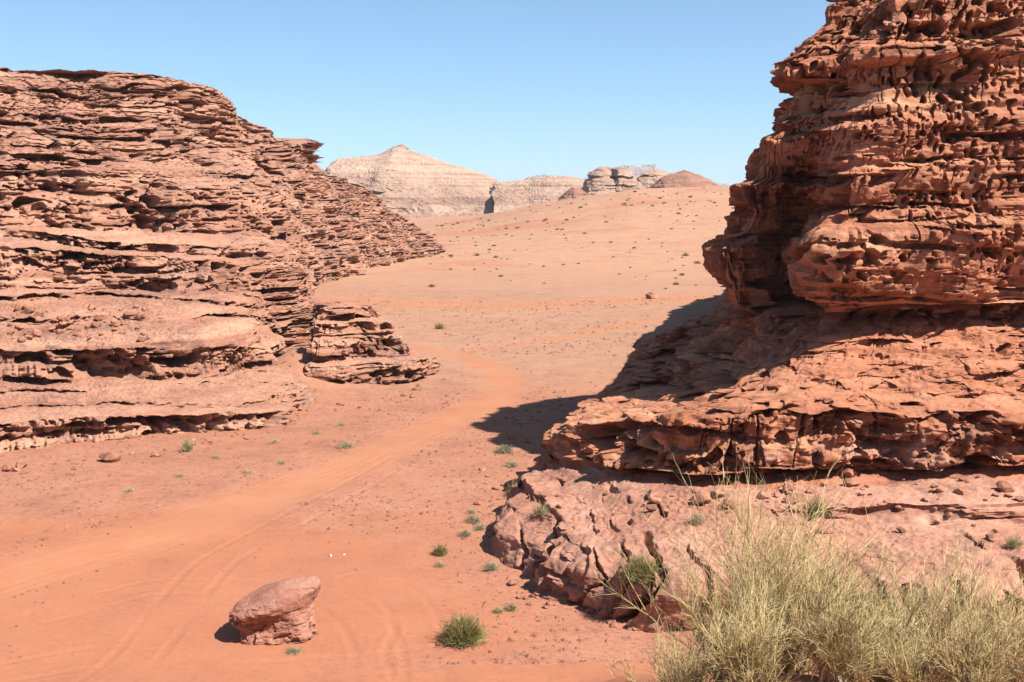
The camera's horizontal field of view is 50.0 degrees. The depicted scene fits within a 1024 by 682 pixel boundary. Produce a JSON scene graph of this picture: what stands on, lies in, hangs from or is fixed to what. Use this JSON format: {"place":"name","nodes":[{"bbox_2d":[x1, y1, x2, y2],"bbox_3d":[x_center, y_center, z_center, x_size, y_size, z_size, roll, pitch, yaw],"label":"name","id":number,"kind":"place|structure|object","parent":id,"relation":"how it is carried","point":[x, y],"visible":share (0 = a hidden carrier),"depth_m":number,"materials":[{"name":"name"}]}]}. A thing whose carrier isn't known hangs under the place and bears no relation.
{"place":"outdoors","nodes":[
{"label":"outdoors","id":0,"kind":"place"},
{"bbox_2d":[0,67,445,452],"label":"hill","id":1,"kind":"structure","parent":0,"point":[214,233],"depth_m":91.12,"materials":[{"name":"brown stone"}]},
{"bbox_2d":[14,304,23,310],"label":"loose rock","id":2,"kind":"object","parent":1,"relation":"on","point":[18,307],"visible":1,"depth_m":76.40,"materials":[{"name":"stone"}]},
{"bbox_2d":[18,336,26,341],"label":"loose rock","id":3,"kind":"object","parent":1,"relation":"on","point":[21,339],"visible":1,"depth_m":71.61,"materials":[{"name":"stone"}]},
{"bbox_2d":[21,308,34,313],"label":"loose rock","id":4,"kind":"object","parent":1,"relation":"on","point":[27,310],"visible":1,"depth_m":75.34,"materials":[{"name":"stone"}]},
{"bbox_2d":[22,304,35,309],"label":"loose rock","id":5,"kind":"object","parent":1,"relation":"on","point":[31,306],"visible":0.59,"depth_m":76.41,"materials":[{"name":"stone"}]},
{"bbox_2d":[31,328,41,336],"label":"loose rock","id":6,"kind":"object","parent":1,"relation":"on","point":[36,332],"visible":1,"depth_m":72.88,"materials":[{"name":"stone"}]},
{"bbox_2d":[33,309,43,316],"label":"loose rock","id":7,"kind":"object","parent":1,"relation":"on","point":[39,312],"visible":1,"depth_m":74.55,"materials":[{"name":"stone"}]},
{"bbox_2d":[35,316,45,321],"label":"loose rock","id":8,"kind":"object","parent":1,"relation":"on","point":[38,319],"visible":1,"depth_m":74.40,"materials":[{"name":"stone"}]},
{"bbox_2d":[55,329,63,333],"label":"loose rock","id":9,"kind":"object","parent":1,"relation":"on","point":[58,331],"visible":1,"depth_m":74.26,"materials":[{"name":"stone"}]},
{"bbox_2d":[66,325,75,329],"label":"loose rock","id":10,"kind":"object","parent":1,"relation":"on","point":[70,327],"visible":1,"depth_m":75.37,"materials":[{"name":"stone"}]},
{"bbox_2d":[88,303,96,309],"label":"loose rock","id":11,"kind":"object","parent":1,"relation":"on","point":[91,306],"visible":1,"depth_m":79.60,"materials":[{"name":"stone"}]},
{"bbox_2d":[90,321,100,327],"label":"loose rock","id":12,"kind":"object","parent":1,"relation":"on","point":[95,324],"visible":1,"depth_m":75.33,"materials":[{"name":"stone"}]},
{"bbox_2d":[94,314,105,320],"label":"loose rock","id":13,"kind":"object","parent":1,"relation":"on","point":[97,317],"visible":1,"depth_m":77.65,"materials":[{"name":"stone"}]},
{"bbox_2d":[111,319,120,326],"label":"loose rock","id":14,"kind":"object","parent":1,"relation":"on","point":[114,323],"visible":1,"depth_m":75.57,"materials":[{"name":"stone"}]},
{"bbox_2d":[123,310,135,315],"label":"loose rock","id":15,"kind":"object","parent":1,"relation":"on","point":[129,313],"visible":1,"depth_m":78.30,"materials":[{"name":"stone"}]},
{"bbox_2d":[135,311,144,318],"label":"loose rock","id":16,"kind":"object","parent":1,"relation":"on","point":[140,315],"visible":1,"depth_m":77.96,"materials":[{"name":"stone"}]},
{"bbox_2d":[136,335,147,341],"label":"loose rock","id":17,"kind":"object","parent":1,"relation":"on","point":[141,338],"visible":1,"depth_m":73.11,"materials":[{"name":"stone"}]},
{"bbox_2d":[324,147,497,217],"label":"mountain","id":18,"kind":"structure","parent":0,"point":[404,182],"depth_m":907.84,"materials":[{"name":"beige stone"}]},
{"bbox_2d":[0,0,835,184],"label":"sky","id":19,"kind":"structure","parent":0,"point":[502,90],"materials":[{"name":"blue"}]},
{"bbox_2d":[0,187,1023,681],"bbox_3d":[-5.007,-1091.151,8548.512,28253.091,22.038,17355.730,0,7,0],"label":"ground","id":20,"kind":"structure","parent":0,"point":[144,611],"depth_m":52.09,"materials":[{"name":"orange sand"}]},
{"bbox_2d":[2,465,10,470],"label":"loose rock","id":21,"kind":"object","parent":20,"relation":"on","point":[6,468],"visible":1,"depth_m":57.14,"materials":[{"name":"stone"}]},
{"bbox_2d":[11,467,19,471],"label":"loose rock","id":22,"kind":"object","parent":20,"relation":"on","point":[14,469],"visible":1,"depth_m":57.15,"materials":[{"name":"stone"}]},
{"bbox_2d":[16,459,26,468],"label":"loose rock","id":23,"kind":"object","parent":20,"relation":"on","point":[21,464],"visible":0.97,"depth_m":57.83,"materials":[{"name":"stone"}]},
{"bbox_2d":[98,452,120,462],"bbox_3d":[-21.716,6.361,59.477,1.231,0.720,1.028,-2,4,40],"label":"loose rock","id":24,"kind":"object","parent":20,"relation":"on","point":[111,457],"visible":0.84,"depth_m":59.12,"materials":[{"name":"stone"}]},
{"bbox_2d":[119,486,135,492],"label":"shrub","id":25,"kind":"object","parent":20,"relation":"on","point":[127,490],"visible":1,"depth_m":52.93,"materials":[{"name":"green plant"}]},
{"bbox_2d":[151,451,160,456],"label":"loose rock","id":26,"kind":"object","parent":20,"relation":"on","point":[154,454],"visible":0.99,"depth_m":60.13,"materials":[{"name":"stone"}]},
{"bbox_2d":[171,471,186,477],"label":"shrub","id":27,"kind":"object","parent":20,"relation":"on","point":[179,475],"visible":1,"depth_m":55.83,"materials":[{"name":"green plant"}]},
{"bbox_2d":[176,439,194,451],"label":"shrub","id":28,"kind":"object","parent":20,"relation":"on","point":[188,447],"visible":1,"depth_m":61.45,"materials":[{"name":"green plant"}]},
{"bbox_2d":[242,469,255,473],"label":"shrub","id":29,"kind":"object","parent":20,"relation":"on","point":[247,471],"visible":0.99,"depth_m":56.55,"materials":[{"name":"green plant"}]},
{"bbox_2d":[266,438,280,443],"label":"shrub","id":30,"kind":"object","parent":20,"relation":"on","point":[271,441],"visible":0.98,"depth_m":63.69,"materials":[{"name":"green plant"}]},
{"bbox_2d":[229,576,320,645],"bbox_3d":[-7.656,8.836,35.628,2.877,2.146,2.412,0,7,0],"label":"boulder","id":31,"kind":"object","parent":20,"relation":"on","point":[281,612],"visible":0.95,"depth_m":34.89,"materials":[{"name":"red stone"}]},
{"bbox_2d":[283,644,305,654],"bbox_3d":[-6.813,9.638,34.232,0.737,0.240,0.686,7,10,43],"label":"shrub","id":32,"kind":"object","parent":20,"relation":"on","point":[293,651],"visible":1,"depth_m":34.22,"materials":[{"name":"green plant"}]},
{"bbox_2d":[309,429,321,434],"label":"shrub","id":33,"kind":"object","parent":20,"relation":"on","point":[316,431],"visible":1,"depth_m":66.00,"materials":[{"name":"green plant"}]},
{"bbox_2d":[335,439,358,448],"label":"shrub","id":34,"kind":"object","parent":20,"relation":"on","point":[345,445],"visible":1,"depth_m":62.25,"materials":[{"name":"green plant"}]},
{"bbox_2d":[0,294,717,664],"bbox_3d":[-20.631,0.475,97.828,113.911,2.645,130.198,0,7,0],"label":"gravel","id":35,"kind":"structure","parent":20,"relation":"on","point":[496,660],"depth_m":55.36,"materials":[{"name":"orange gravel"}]},
{"bbox_2d":[303,301,440,384],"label":"outcrop","id":36,"kind":"object","parent":20,"relation":"on","point":[356,342],"visible":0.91,"depth_m":84.92,"materials":[{"name":"brown stone"}]},
{"bbox_2d":[431,561,447,567],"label":"shrub","id":37,"kind":"object","parent":20,"relation":"on","point":[439,563],"visible":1,"depth_m":42.39,"materials":[{"name":"green plant"}]},
{"bbox_2d":[431,542,448,556],"bbox_3d":[-2.857,8.276,43.708,0.829,0.725,1.028,0,7,0],"label":"shrub","id":38,"kind":"object","parent":20,"relation":"on","point":[439,550],"visible":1,"depth_m":43.66,"materials":[{"name":"green plant"}]},
{"bbox_2d":[434,322,445,328],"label":"shrub","id":39,"kind":"object","parent":20,"relation":"on","point":[439,325],"visible":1,"depth_m":121.01,"materials":[{"name":"green plant"}]},
{"bbox_2d":[457,528,473,536],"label":"shrub","id":40,"kind":"object","parent":20,"relation":"on","point":[466,533],"visible":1,"depth_m":46.12,"materials":[{"name":"green plant"}]},
{"bbox_2d":[435,611,497,649],"bbox_3d":[-1.478,9.211,35.198,2.054,1.270,2.069,0,7,0],"label":"bush","id":41,"kind":"object","parent":20,"relation":"on","point":[466,632],"visible":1,"depth_m":34.93,"materials":[{"name":"green plant"}]},
{"bbox_2d":[465,509,475,513],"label":"shrub","id":42,"kind":"object","parent":20,"relation":"on","point":[471,511],"visible":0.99,"depth_m":49.59,"materials":[{"name":"green plant"}]},
{"bbox_2d":[460,514,481,523],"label":"shrub","id":43,"kind":"object","parent":20,"relation":"on","point":[473,519],"visible":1,"depth_m":48.08,"materials":[{"name":"green plant"}]},
{"bbox_2d":[473,523,485,530],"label":"shrub","id":44,"kind":"object","parent":20,"relation":"on","point":[478,527],"visible":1,"depth_m":46.98,"materials":[{"name":"green plant"}]},
{"bbox_2d":[481,560,500,571],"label":"shrub","id":45,"kind":"object","parent":20,"relation":"on","point":[490,567],"visible":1,"depth_m":41.86,"materials":[{"name":"green plant"}]},
{"bbox_2d":[492,607,504,613],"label":"shrub","id":46,"kind":"object","parent":20,"relation":"on","point":[497,610],"visible":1,"depth_m":37.62,"materials":[{"name":"green plant"}]},
{"bbox_2d":[492,444,513,453],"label":"shrub","id":47,"kind":"object","parent":20,"relation":"on","point":[504,449],"visible":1,"depth_m":61.24,"materials":[{"name":"green plant"}]},
{"bbox_2d":[503,601,519,611],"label":"shrub","id":48,"kind":"object","parent":20,"relation":"on","point":[513,607],"visible":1,"depth_m":37.86,"materials":[{"name":"green plant"}]},
{"bbox_2d":[503,478,519,493],"bbox_3d":[0.245,6.995,52.293,1.391,1.078,1.373,-2,8,-16],"label":"shrub","id":49,"kind":"object","parent":20,"relation":"on","point":[511,486],"visible":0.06,"depth_m":52.36,"materials":[{"name":"green plant"}]},
{"bbox_2d":[504,459,519,467],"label":"shrub","id":50,"kind":"object","parent":20,"relation":"on","point":[513,464],"visible":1,"depth_m":57.96,"materials":[{"name":"green plant"}]},
{"bbox_2d":[507,580,516,585],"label":"loose rock","id":51,"kind":"object","parent":20,"relation":"on","point":[511,582],"visible":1,"depth_m":40.24,"materials":[{"name":"stone"}]},
{"bbox_2d":[532,590,539,595],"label":"loose rock","id":52,"kind":"object","parent":20,"relation":"on","point":[536,592],"visible":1,"depth_m":39.29,"materials":[{"name":"stone"}]},
{"bbox_2d":[558,187,588,200],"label":"rock knob","id":53,"kind":"object","parent":20,"relation":"on","point":[572,192],"visible":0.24,"depth_m":572.60,"materials":[{"name":"brown stone"}]},
{"bbox_2d":[586,607,595,612],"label":"loose rock","id":54,"kind":"object","parent":20,"relation":"on","point":[590,610],"visible":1,"depth_m":37.58,"materials":[{"name":"stone"}]},
{"bbox_2d":[580,166,643,194],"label":"rock knob","id":55,"kind":"object","parent":20,"relation":"on","point":[602,180],"visible":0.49,"depth_m":713.95,"materials":[{"name":"beige stone"}]},
{"bbox_2d":[610,623,617,627],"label":"loose rock","id":56,"kind":"object","parent":20,"relation":"on","point":[612,625],"visible":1,"depth_m":36.43,"materials":[{"name":"stone"}]},
{"bbox_2d":[646,292,657,298],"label":"loose rock","id":57,"kind":"object","parent":20,"relation":"on","point":[650,295],"visible":0.94,"depth_m":156.28,"materials":[{"name":"stone"}]},
{"bbox_2d":[637,170,668,188],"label":"rock knob","id":58,"kind":"object","parent":20,"relation":"on","point":[647,179],"visible":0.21,"depth_m":820.60,"materials":[{"name":"beige stone"}]},
{"bbox_2d":[593,615,721,681],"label":"broom bush","id":59,"kind":"object","parent":20,"relation":"on","point":[691,673],"visible":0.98,"depth_m":13.65,"materials":[{"name":"beige plant"}]},
{"bbox_2d":[648,170,722,188],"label":"rock knob","id":60,"kind":"object","parent":20,"relation":"on","point":[683,178],"visible":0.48,"depth_m":546.66,"materials":[{"name":"brown stone"}]},
{"bbox_2d":[591,509,889,681],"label":"broom bush","id":61,"kind":"object","parent":20,"relation":"on","point":[688,606],"visible":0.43,"depth_m":14.42,"materials":[{"name":"beige plant"}]},
{"bbox_2d":[691,561,809,681],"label":"broom bush","id":62,"kind":"object","parent":20,"relation":"on","point":[750,661],"visible":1,"depth_m":12.94,"materials":[{"name":"beige plant"}]},
{"bbox_2d":[614,441,896,681],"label":"broom bush","id":63,"kind":"object","parent":20,"relation":"on","point":[794,650],"visible":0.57,"depth_m":14.65,"materials":[{"name":"beige plant"}]},
{"bbox_2d":[775,554,898,681],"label":"broom bush","id":64,"kind":"object","parent":20,"relation":"on","point":[835,657],"visible":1,"depth_m":12.66,"materials":[{"name":"beige plant"}]},
{"bbox_2d":[739,478,935,681],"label":"broom bush","id":65,"kind":"object","parent":20,"relation":"on","point":[872,586],"visible":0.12,"depth_m":15.12,"materials":[{"name":"beige plant"}]},
{"bbox_2d":[820,535,985,681],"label":"broom bush","id":66,"kind":"object","parent":20,"relation":"on","point":[902,621],"visible":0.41,"depth_m":13.52,"materials":[{"name":"beige plant"}]},
{"bbox_2d":[857,624,968,681],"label":"broom bush","id":67,"kind":"object","parent":20,"relation":"on","point":[904,669],"visible":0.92,"depth_m":12.69,"materials":[{"name":"beige plant"}]},
{"bbox_2d":[847,502,1023,681],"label":"broom bush","id":68,"kind":"object","parent":20,"relation":"on","point":[951,617],"visible":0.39,"depth_m":14.45,"materials":[{"name":"beige plant"}]},
{"bbox_2d":[901,598,1023,681],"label":"broom bush","id":69,"kind":"object","parent":20,"relation":"on","point":[976,667],"visible":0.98,"depth_m":12.49,"materials":[{"name":"beige plant"}]},
{"bbox_2d":[911,549,1023,681],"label":"broom bush","id":70,"kind":"object","parent":20,"relation":"on","point":[1018,676],"visible":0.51,"depth_m":13.79,"materials":[{"name":"beige plant"}]},
{"bbox_2d":[490,176,584,212],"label":"mountain","id":71,"kind":"structure","parent":0,"point":[510,195],"depth_m":872.58,"materials":[{"name":"beige stone"}]},
{"bbox_2d":[524,164,730,187],"bbox_3d":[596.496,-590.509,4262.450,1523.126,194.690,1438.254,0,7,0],"label":"mountain range","id":72,"kind":"structure","parent":0,"point":[637,170],"depth_m":4192.71,"materials":[{"name":"beige stone"}]},
{"bbox_2d":[487,0,1023,647],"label":"cliff","id":73,"kind":"structure","parent":0,"point":[863,256],"depth_m":47.45,"materials":[{"name":"brown stone"}]},
{"bbox_2d":[530,501,549,516],"bbox_3d":[1.172,6.674,43.638,0.932,0.648,0.911,0,7,0],"label":"shrub","id":74,"kind":"object","parent":73,"relation":"on","point":[541,510],"visible":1,"depth_m":43.67,"materials":[{"name":"green plant"}]},
{"bbox_2d":[615,550,664,586],"bbox_3d":[4.315,7.464,36.552,1.830,1.208,1.905,0,7,0],"label":"bush","id":75,"kind":"object","parent":73,"relation":"on","point":[639,567],"visible":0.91,"depth_m":36.31,"materials":[{"name":"green plant"}]},
{"bbox_2d":[646,505,656,510],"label":"loose rock","id":76,"kind":"object","parent":73,"relation":"on","point":[651,507],"visible":1,"depth_m":41.81,"materials":[{"name":"stone"}]},
{"bbox_2d":[647,488,658,498],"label":"loose rock","id":77,"kind":"object","parent":73,"relation":"on","point":[650,493],"visible":0.76,"depth_m":43.47,"materials":[{"name":"stone"}]},
{"bbox_2d":[649,495,661,504],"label":"loose rock","id":78,"kind":"object","parent":73,"relation":"on","point":[656,499],"visible":1,"depth_m":42.72,"materials":[{"name":"stone"}]},
{"bbox_2d":[684,509,706,525],"bbox_3d":[6.793,6.439,40.177,0.804,0.538,0.952,-2,8,-17],"label":"shrub","id":79,"kind":"object","parent":73,"relation":"on","point":[695,519],"visible":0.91,"depth_m":40.11,"materials":[{"name":"green plant"}]},
{"bbox_2d":[693,487,701,492],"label":"loose rock","id":80,"kind":"object","parent":73,"relation":"on","point":[697,489],"visible":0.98,"depth_m":43.22,"materials":[{"name":"stone"}]},
{"bbox_2d":[691,493,711,504],"bbox_3d":[7.277,6.037,41.977,0.803,0.472,0.655,0,7,-1],"label":"loose rock","id":81,"kind":"object","parent":73,"relation":"on","point":[699,497],"visible":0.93,"depth_m":41.91,"materials":[{"name":"stone"}]},
{"bbox_2d":[710,488,725,498],"bbox_3d":[7.968,5.939,42.502,0.527,0.408,0.574,-7,10,-44],"label":"loose rock","id":82,"kind":"object","parent":73,"relation":"on","point":[719,495],"visible":0.84,"depth_m":42.36,"materials":[{"name":"stone"}]},
{"bbox_2d":[722,498,738,508],"bbox_3d":[8.239,6.136,41.313,0.635,0.354,0.619,0,7,4],"label":"loose rock","id":83,"kind":"object","parent":73,"relation":"on","point":[726,504],"visible":0.6,"depth_m":41.12,"materials":[{"name":"stone"}]},
{"bbox_2d":[756,490,770,498],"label":"loose rock","id":84,"kind":"object","parent":73,"relation":"on","point":[763,493],"visible":0.9,"depth_m":42.02,"materials":[{"name":"stone"}]},
{"bbox_2d":[781,483,796,492],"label":"loose rock","id":85,"kind":"object","parent":73,"relation":"on","point":[791,488],"visible":0.77,"depth_m":42.43,"materials":[{"name":"stone"}]},
{"bbox_2d":[783,493,800,503],"bbox_3d":[10.579,5.965,41.383,0.703,0.521,0.601,-8,14,6],"label":"loose rock","id":86,"kind":"object","parent":73,"relation":"on","point":[792,496],"visible":0.66,"depth_m":41.23,"materials":[{"name":"stone"}]},
{"bbox_2d":[806,486,815,492],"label":"loose rock","id":87,"kind":"object","parent":73,"relation":"on","point":[812,489],"visible":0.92,"depth_m":42.28,"materials":[{"name":"stone"}]},
{"bbox_2d":[800,491,834,518],"bbox_3d":[11.215,6.017,40.622,1.497,1.099,1.464,0,7,0],"label":"shrub","id":88,"kind":"object","parent":73,"relation":"on","point":[815,507],"visible":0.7,"depth_m":40.53,"materials":[{"name":"green plant"}]},
{"bbox_2d":[840,468,856,477],"bbox_3d":[13.445,5.300,44.015,0.653,0.397,0.542,7,10,42],"label":"loose rock","id":89,"kind":"object","parent":73,"relation":"on","point":[848,472],"visible":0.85,"depth_m":43.88,"materials":[{"name":"stone"}]},
{"bbox_2d":[843,477,860,485],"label":"loose rock","id":90,"kind":"object","parent":73,"relation":"on","point":[854,481],"visible":0.95,"depth_m":42.91,"materials":[{"name":"stone"}]},
{"bbox_2d":[894,505,902,510],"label":"loose rock","id":91,"kind":"object","parent":73,"relation":"on","point":[898,507],"visible":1,"depth_m":40.67,"materials":[{"name":"stone"}]},
{"bbox_2d":[895,526,905,532],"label":"loose rock","id":92,"kind":"object","parent":73,"relation":"on","point":[900,529],"visible":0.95,"depth_m":38.99,"materials":[{"name":"stone"}]},
{"bbox_2d":[922,496,929,501],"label":"loose rock","id":93,"kind":"object","parent":73,"relation":"on","point":[925,499],"visible":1,"depth_m":41.01,"materials":[{"name":"stone"}]},
{"bbox_2d":[932,520,940,524],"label":"loose rock","id":94,"kind":"object","parent":73,"relation":"on","point":[935,522],"visible":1,"depth_m":40.11,"materials":[{"name":"stone"}]},
{"bbox_2d":[935,488,944,492],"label":"loose rock","id":95,"kind":"object","parent":73,"relation":"on","point":[940,490],"visible":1,"depth_m":41.76,"materials":[{"name":"stone"}]},
{"bbox_2d":[943,512,952,516],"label":"loose rock","id":96,"kind":"object","parent":73,"relation":"on","point":[948,514],"visible":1,"depth_m":40.56,"materials":[{"name":"stone"}]},
{"bbox_2d":[953,487,965,494],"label":"loose rock","id":97,"kind":"object","parent":73,"relation":"on","point":[960,491],"visible":1,"depth_m":41.64,"materials":[{"name":"stone"}]},
{"bbox_2d":[985,533,997,540],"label":"loose rock","id":98,"kind":"object","parent":73,"relation":"on","point":[991,537],"visible":1,"depth_m":38.25,"materials":[{"name":"stone"}]},
{"bbox_2d":[996,480,1014,492],"bbox_3d":[18.783,5.538,41.814,0.707,0.408,0.657,5,13,1],"label":"loose rock","id":99,"kind":"object","parent":73,"relation":"on","point":[1004,486],"visible":0.97,"depth_m":41.59,"materials":[{"name":"stone"}]},
{"bbox_2d":[1002,534,1023,549],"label":"shrub","id":100,"kind":"object","parent":73,"relation":"on","point":[1013,543],"visible":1,"depth_m":37.37,"materials":[{"name":"green plant"}]},
{"bbox_2d":[1015,495,1023,500],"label":"loose rock","id":101,"kind":"object","parent":73,"relation":"on","point":[1019,498],"visible":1,"depth_m":40.60,"materials":[{"name":"stone"}]}
]}

